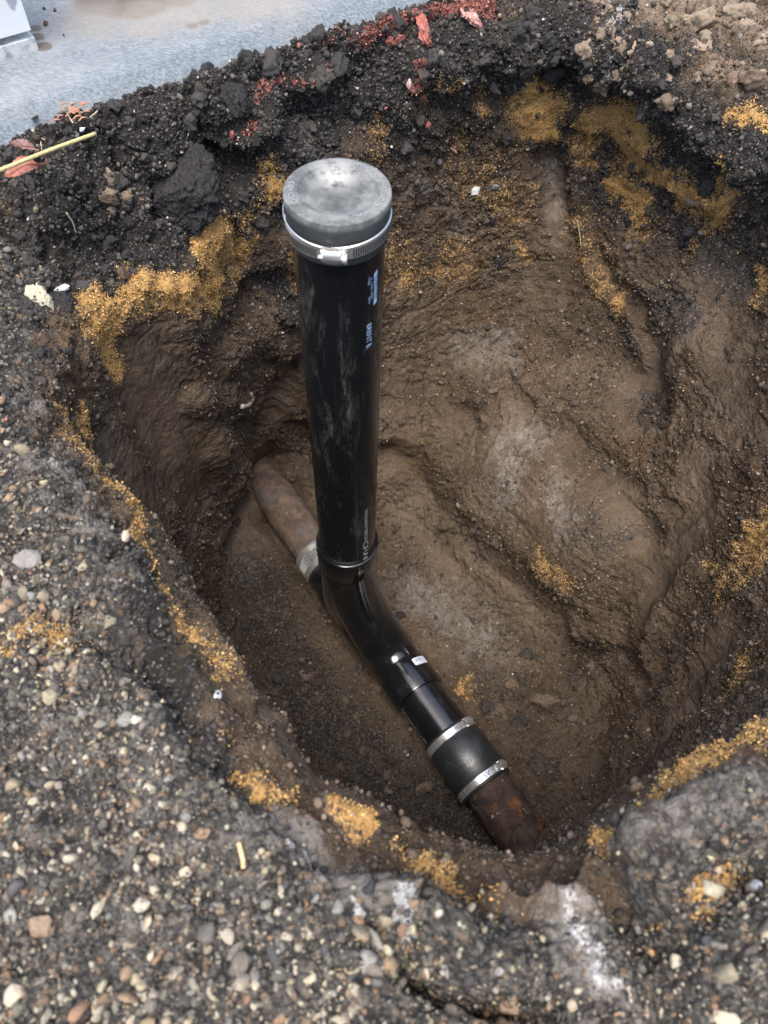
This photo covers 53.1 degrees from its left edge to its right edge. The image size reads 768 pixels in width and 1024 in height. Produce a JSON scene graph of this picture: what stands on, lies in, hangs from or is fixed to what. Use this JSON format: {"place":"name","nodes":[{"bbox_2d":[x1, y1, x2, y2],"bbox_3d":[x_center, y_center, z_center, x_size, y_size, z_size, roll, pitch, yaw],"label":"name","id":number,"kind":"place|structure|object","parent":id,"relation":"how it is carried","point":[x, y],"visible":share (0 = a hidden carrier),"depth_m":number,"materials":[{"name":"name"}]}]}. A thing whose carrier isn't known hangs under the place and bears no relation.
{"place":"outdoors","nodes":[
{"label":"outdoors","id":0,"kind":"place"},
{"bbox_2d":[0,0,428,154],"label":"pavement","id":1,"kind":"structure","parent":0,"point":[103,51],"depth_m":1.02,"materials":[{"name":"concrete"}]},
{"bbox_2d":[0,0,37,60],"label":"fence post","id":2,"kind":"object","parent":1,"relation":"on","point":[17,37],"visible":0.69,"depth_m":0.96,"materials":[{"name":"white paint"}]},
{"bbox_2d":[0,0,767,1023],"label":"ground","id":3,"kind":"structure","parent":0,"point":[154,348],"depth_m":1.13,"materials":[{"name":"soil"}]},
{"bbox_2d":[3,983,23,1007],"bbox_3d":[-0.225,0.293,0.467,0.011,0.007,0.013,3,58,0],"label":"pebble","id":4,"kind":"object","parent":3,"relation":"on","point":[13,993],"visible":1,"depth_m":0.46,"materials":[{"name":"beige stone"}]},
{"bbox_2d":[4,156,47,177],"bbox_3d":[-0.381,-0.367,0.817,0.046,0.012,0.021,-13,59,-10],"label":"leaf","id":5,"kind":"object","parent":3,"relation":"on","point":[20,169],"visible":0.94,"depth_m":0.82,"materials":[{"name":"plant"}]},
{"bbox_2d":[0,132,96,172],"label":"dry straw","id":6,"kind":"object","parent":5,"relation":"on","point":[40,153],"visible":1,"depth_m":0.82,"materials":[{"name":"beige plant"}]},
{"bbox_2d":[12,549,41,569],"bbox_3d":[-0.294,0.040,0.634,0.021,0.019,0.016,-8,58,-7],"label":"cobble","id":7,"kind":"object","parent":3,"relation":"on","point":[28,559],"visible":1,"depth_m":0.63,"materials":[{"name":"grey stone"}]},
{"bbox_2d":[9,139,52,161],"bbox_3d":[-0.393,-0.403,0.862,0.026,0.051,0.046,3,58,0],"label":"leaf","id":8,"kind":"object","parent":3,"relation":"on","point":[23,144],"visible":0.91,"depth_m":0.85,"materials":[{"name":"pink plant"}]},
{"bbox_2d":[24,282,53,310],"bbox_3d":[-0.402,-0.244,0.899,0.032,0.035,0.033,3,58,0],"label":"mortar lump","id":9,"kind":"object","parent":3,"relation":"on","point":[39,294],"visible":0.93,"depth_m":0.89,"materials":[{"name":"stone"}]},
{"bbox_2d":[28,914,55,937],"bbox_3d":[-0.219,0.266,0.493,0.017,0.013,0.015,-12,59,-9],"label":"pebble","id":10,"kind":"object","parent":3,"relation":"on","point":[39,926],"visible":1,"depth_m":0.49,"materials":[{"name":"brown stone"}]},
{"bbox_2d":[31,105,71,119],"bbox_3d":[-0.425,-0.512,0.978,0.049,0.066,0.145,-20,61,-14],"label":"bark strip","id":11,"kind":"object","parent":3,"relation":"on","point":[62,108],"visible":0.28,"depth_m":0.93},
{"bbox_2d":[49,291,77,313],"bbox_3d":[-0.387,-0.245,0.917,0.044,0.022,0.056,-18,60,-12],"label":"asphalt chunk","id":12,"kind":"object","parent":3,"relation":"on","point":[64,301],"visible":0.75,"depth_m":0.91,"materials":[{"name":"grey asphalt"}]},
{"bbox_2d":[54,284,69,290],"bbox_3d":[-0.391,-0.267,0.925,0.027,0.015,0.010,3,58,0],"label":"mortar chip","id":13,"kind":"object","parent":12,"relation":"on","point":[64,287],"visible":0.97,"depth_m":0.92,"materials":[{"name":"white concrete"}]},
{"bbox_2d":[51,101,89,121],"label":"leaf litter","id":14,"kind":"object","parent":3,"relation":"on","point":[74,109],"visible":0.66,"depth_m":0.92,"materials":[{"name":"pink plant"}]},
{"bbox_2d":[66,212,75,232],"bbox_3d":[-0.374,-0.346,0.921,0.003,0.032,0.005,3,58,0],"label":"rootlet","id":15,"kind":"object","parent":3,"relation":"on","point":[71,221],"visible":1,"depth_m":0.92,"materials":[{"name":"beige plant"}]},
{"bbox_2d":[90,895,106,919],"bbox_3d":[-0.184,0.255,0.497,0.007,0.008,0.015,3,58,0],"label":"pebble","id":16,"kind":"object","parent":3,"relation":"on","point":[99,906],"visible":1,"depth_m":0.49,"materials":[{"name":"beige stone"}]},
{"bbox_2d":[99,193,119,206],"bbox_3d":[-0.342,-0.388,0.956,0.023,0.024,0.013,-21,61,-15],"label":"clay clod","id":17,"kind":"object","parent":3,"relation":"on","point":[109,199],"visible":1,"depth_m":0.95,"materials":[{"name":"brown soil"}]},
{"bbox_2d":[117,264,131,279],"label":"clay clod","id":18,"kind":"object","parent":3,"relation":"on","point":[123,272],"visible":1,"depth_m":0.97,"materials":[{"name":"brown soil"}]},
{"bbox_2d":[121,530,129,541],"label":"pebble","id":19,"kind":"object","parent":3,"relation":"on","point":[125,537],"visible":1,"depth_m":0.66,"materials":[{"name":"beige stone"}]},
{"bbox_2d":[119,212,133,228],"bbox_3d":[-0.336,-0.376,0.990,0.034,0.021,0.014,22,60,12],"label":"asphalt chunk","id":20,"kind":"object","parent":3,"relation":"on","point":[127,222],"visible":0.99,"depth_m":0.98,"materials":[{"name":"grey asphalt"}]},
{"bbox_2d":[142,915,151,931],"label":"pebble","id":21,"kind":"object","parent":3,"relation":"on","point":[147,921],"visible":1,"depth_m":0.49,"materials":[{"name":"beige stone"}]},
{"bbox_2d":[176,822,186,833],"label":"pebble","id":22,"kind":"object","parent":3,"relation":"on","point":[181,826],"visible":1,"depth_m":0.53,"materials":[{"name":"beige stone"}]},
{"bbox_2d":[179,865,191,878],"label":"pebble","id":23,"kind":"object","parent":3,"relation":"on","point":[183,871],"visible":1,"depth_m":0.51,"materials":[{"name":"beige stone"}]},
{"bbox_2d":[151,139,220,235],"bbox_3d":[-0.257,-0.431,1.020,0.095,0.100,0.091,3,58,0],"label":"asphalt chunk","id":24,"kind":"object","parent":3,"relation":"on","point":[186,196],"visible":0.92,"depth_m":0.99,"materials":[{"name":"grey asphalt"}]},
{"bbox_2d":[193,827,203,838],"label":"pebble","id":25,"kind":"object","parent":3,"relation":"on","point":[197,834],"visible":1,"depth_m":0.52,"materials":[{"name":"brown stone"}]},
{"bbox_2d":[214,690,221,698],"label":"pebble","id":26,"kind":"object","parent":3,"relation":"on","point":[219,696],"visible":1,"depth_m":0.61,"materials":[{"name":"white stone"}]},
{"bbox_2d":[229,131,233,139],"bbox_3d":[-0.202,-0.499,1.020,0.008,0.016,0.007,3,58,0],"label":"brick piece","id":27,"kind":"object","parent":3,"relation":"on","point":[231,134],"visible":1,"depth_m":1.02,"materials":[{"name":"red brick"}]},
{"bbox_2d":[219,80,251,119],"bbox_3d":[-0.191,-0.533,0.996,0.035,0.045,0.042,27,61,15],"label":"asphalt chunk","id":28,"kind":"object","parent":3,"relation":"on","point":[237,105],"visible":1,"depth_m":0.99,"materials":[{"name":"grey asphalt"}]},
{"bbox_2d":[236,842,245,868],"bbox_3d":[-0.096,0.232,0.519,0.008,0.006,0.017,3,58,0],"label":"straw piece","id":29,"kind":"object","parent":3,"relation":"on","point":[241,855],"visible":1,"depth_m":0.52,"materials":[{"name":"yellow plant"}]},
{"bbox_2d":[239,392,253,408],"bbox_3d":[-0.245,-0.196,1.382,0.009,0.059,0.069,7,58,3],"label":"root piece","id":30,"kind":"object","parent":3,"relation":"on","point":[247,405],"visible":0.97,"depth_m":1.38,"materials":[{"name":"beige plant"}]},
{"bbox_2d":[296,540,319,585],"bbox_3d":[-0.124,0.103,1.598,0.105,0.102,0.061,-29,63,-18],"label":"shielded coupling","id":31,"kind":"object","parent":3,"relation":"on","point":[307,565],"visible":0.4,"depth_m":1.56,"materials":[{"name":"silver metal"}]},
{"bbox_2d":[249,456,317,558],"bbox_3d":[-0.248,-0.046,1.697,0.089,0.102,0.424,-29,63,-18],"label":"iron pipe","id":32,"kind":"object","parent":31,"relation":"attached to","point":[288,514],"visible":0.52,"depth_m":1.63,"materials":[{"name":"brown metal"}]},
{"bbox_2d":[4,0,748,780],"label":"brick crumbs","id":33,"kind":"object","parent":3,"relation":"on","point":[440,6],"visible":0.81,"depth_m":1.09,"materials":[{"name":"brick"}]},
{"bbox_2d":[293,246,464,746],"bbox_3d":[0.007,0.038,1.101,0.136,1.018,0.430,-28,63,-18],"label":"drain pipe","id":34,"kind":"object","parent":3,"relation":"on","point":[340,311],"visible":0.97,"depth_m":1.01,"materials":[{"name":"black plastic"}]},
{"bbox_2d":[283,158,391,265],"bbox_3d":[-0.043,-0.279,0.714,0.101,0.047,0.101,-39,67,-23],"label":"rubber cap","id":35,"kind":"object","parent":34,"relation":"attached to","point":[338,211],"visible":1,"depth_m":0.69,"materials":[{"name":"silver rubber"}]},
{"bbox_2d":[425,716,508,805],"bbox_3d":[0.148,0.443,1.371,0.105,0.110,0.118,-29,63,-18],"label":"pipe coupling","id":36,"kind":"object","parent":34,"relation":"attached to","point":[468,761],"visible":0.91,"depth_m":1.33,"materials":[{"name":"black rubber"}]},
{"bbox_2d":[467,772,546,854],"bbox_3d":[0.291,0.620,1.255,0.088,0.100,0.424,-29,63,-18],"label":"iron pipe","id":37,"kind":"object","parent":36,"relation":"attached to","point":[507,815],"visible":0.34,"depth_m":1.29,"materials":[{"name":"brown metal"}]},
{"bbox_2d":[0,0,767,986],"bbox_3d":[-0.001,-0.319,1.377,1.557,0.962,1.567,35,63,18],"label":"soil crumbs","id":38,"kind":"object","parent":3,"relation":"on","point":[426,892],"visible":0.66,"depth_m":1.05,"materials":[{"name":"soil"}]},
{"bbox_2d":[0,238,767,1023],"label":"gravel","id":39,"kind":"structure","parent":3,"relation":"on","point":[726,973],"depth_m":0.49,"materials":[{"name":"grey gravel"}]},
{"bbox_2d":[0,0,767,465],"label":"soil clods","id":40,"kind":"object","parent":3,"relation":"on","point":[340,62],"visible":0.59,"depth_m":1.06,"materials":[{"name":"soil"}]},
{"bbox_2d":[0,74,767,931],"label":"sand grains","id":41,"kind":"object","parent":3,"relation":"on","point":[250,212],"visible":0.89,"depth_m":1.06,"materials":[{"name":"sand"}]},
{"bbox_2d":[3,4,767,852],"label":"pale flecks","id":42,"kind":"object","parent":3,"relation":"on","point":[403,254],"visible":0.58,"depth_m":1.09,"materials":[{"name":"stone"}]},
{"bbox_2d":[11,67,767,922],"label":"sand specks","id":43,"kind":"object","parent":3,"relation":"on","point":[463,401],"visible":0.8,"depth_m":1.16,"materials":[{"name":"sand"}]},
{"bbox_2d":[384,34,405,48],"bbox_3d":[0.016,-0.674,1.103,0.034,0.025,0.014,-13,59,-9],"label":"brick piece","id":44,"kind":"object","parent":3,"relation":"on","point":[390,41],"visible":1,"depth_m":1.10,"materials":[{"name":"red brick"}]},
{"bbox_2d":[395,611,405,618],"bbox_3d":[0.033,0.211,1.580,0.022,0.014,0.019,-18,60,-13],"label":"cinder","id":45,"kind":"object","parent":3,"relation":"on","point":[399,614],"visible":1,"depth_m":1.57,"materials":[{"name":"stone"}]},
{"bbox_2d":[406,78,411,89],"bbox_3d":[0.036,-0.626,1.125,0.008,0.015,0.006,3,58,0],"label":"brick piece","id":46,"kind":"object","parent":3,"relation":"on","point":[408,84],"visible":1,"depth_m":1.12,"materials":[{"name":"pink brick"}]},
{"bbox_2d":[416,11,431,47],"bbox_3d":[0.057,-0.691,1.101,0.026,0.035,0.044,3,58,0],"label":"brick piece","id":47,"kind":"object","parent":3,"relation":"on","point":[422,25],"visible":1,"depth_m":1.09,"materials":[{"name":"red brick"}]},
{"bbox_2d":[425,120,430,128],"bbox_3d":[0.068,-0.608,1.205,0.012,0.013,0.009,3,58,0],"label":"brick piece","id":48,"kind":"object","parent":3,"relation":"on","point":[428,124],"visible":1,"depth_m":1.20,"materials":[{"name":"red brick"}]},
{"bbox_2d":[100,0,767,215],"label":"spoil clods","id":49,"kind":"object","parent":3,"relation":"on","point":[751,79],"visible":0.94,"depth_m":1.09,"materials":[{"name":"soil"}]},
{"bbox_2d":[161,198,745,839],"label":"clay clods","id":50,"kind":"object","parent":3,"relation":"on","point":[277,678],"visible":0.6,"depth_m":1.48,"materials":[{"name":"soil"}]},
{"bbox_2d":[445,1004,467,1015],"bbox_3d":[0.047,0.326,0.498,0.014,0.016,0.011,3,58,0],"label":"pebble","id":51,"kind":"object","parent":3,"relation":"on","point":[451,1009],"visible":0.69,"depth_m":0.50,"materials":[{"name":"beige stone"}]},
{"bbox_2d":[460,8,481,28],"bbox_3d":[0.134,-0.729,1.137,0.054,0.037,0.028,-31,64,-19],"label":"brick piece","id":52,"kind":"object","parent":3,"relation":"on","point":[472,18],"visible":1,"depth_m":1.12,"materials":[{"name":"pink brick"}]},
{"bbox_2d":[471,186,479,194],"bbox_3d":[0.163,-0.568,1.358,0.021,0.012,0.010,-25,62,-16],"label":"plastic scrap","id":53,"kind":"object","parent":3,"relation":"on","point":[475,190],"visible":1,"depth_m":1.36,"materials":[{"name":"white plastic"}]},
{"bbox_2d":[488,218,495,225],"bbox_3d":[0.197,-0.537,1.419,0.019,0.022,0.012,3,58,0],"label":"cinder","id":54,"kind":"object","parent":3,"relation":"on","point":[492,222],"visible":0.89,"depth_m":1.41,"materials":[{"name":"stone"}]},
{"bbox_2d":[494,253,503,269],"bbox_3d":[0.219,-0.485,1.474,0.019,0.039,0.018,3,58,0],"label":"sandstone","id":55,"kind":"object","parent":3,"relation":"on","point":[499,261],"visible":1,"depth_m":1.47,"materials":[{"name":"stone"}]},
{"bbox_2d":[495,967,503,975],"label":"pebble","id":56,"kind":"object","parent":3,"relation":"on","point":[501,971],"visible":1,"depth_m":0.48,"materials":[{"name":"grey stone"}]},
{"bbox_2d":[498,998,518,1014],"bbox_3d":[0.081,0.322,0.501,0.014,0.015,0.010,3,58,0],"label":"cobble","id":57,"kind":"object","parent":3,"relation":"on","point":[503,1010],"visible":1,"depth_m":0.50,"materials":[{"name":"brown stone"}]},
{"bbox_2d":[504,677,517,688],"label":"clay clod","id":58,"kind":"object","parent":3,"relation":"on","point":[510,683],"visible":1,"depth_m":1.48,"materials":[{"name":"brown soil"}]},
{"bbox_2d":[528,693,560,708],"bbox_3d":[0.308,0.362,1.472,0.063,0.019,0.027,3,58,0],"label":"clay clod","id":59,"kind":"object","parent":3,"relation":"on","point":[547,700],"visible":1,"depth_m":1.47,"materials":[{"name":"brown soil"}]},
{"bbox_2d":[633,926,642,934],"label":"pebble","id":60,"kind":"object","parent":3,"relation":"on","point":[637,929],"visible":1,"depth_m":0.53,"materials":[{"name":"grey stone"}]},
{"bbox_2d":[648,949,653,955],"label":"pebble","id":61,"kind":"object","parent":3,"relation":"on","point":[650,952],"visible":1,"depth_m":0.52,"materials":[{"name":"stone"}]},
{"bbox_2d":[713,1009,740,1023],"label":"pebble","id":62,"kind":"object","parent":3,"relation":"on","point":[721,1017],"visible":1,"depth_m":0.46,"materials":[{"name":"beige stone"}]},
{"bbox_2d":[749,880,761,890],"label":"pebble","id":63,"kind":"object","parent":3,"relation":"on","point":[754,884],"visible":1,"depth_m":0.50,"materials":[{"name":"white stone"}]},
{"bbox_2d":[604,835,612,860],"bbox_3d":[0.166,0.240,0.546,0.016,0.020,0.027,3,58,0],"label":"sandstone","id":64,"kind":"object","parent":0,"point":[607,852],"visible":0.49,"depth_m":0.55,"materials":[{"name":"brown stone"}]}
]}

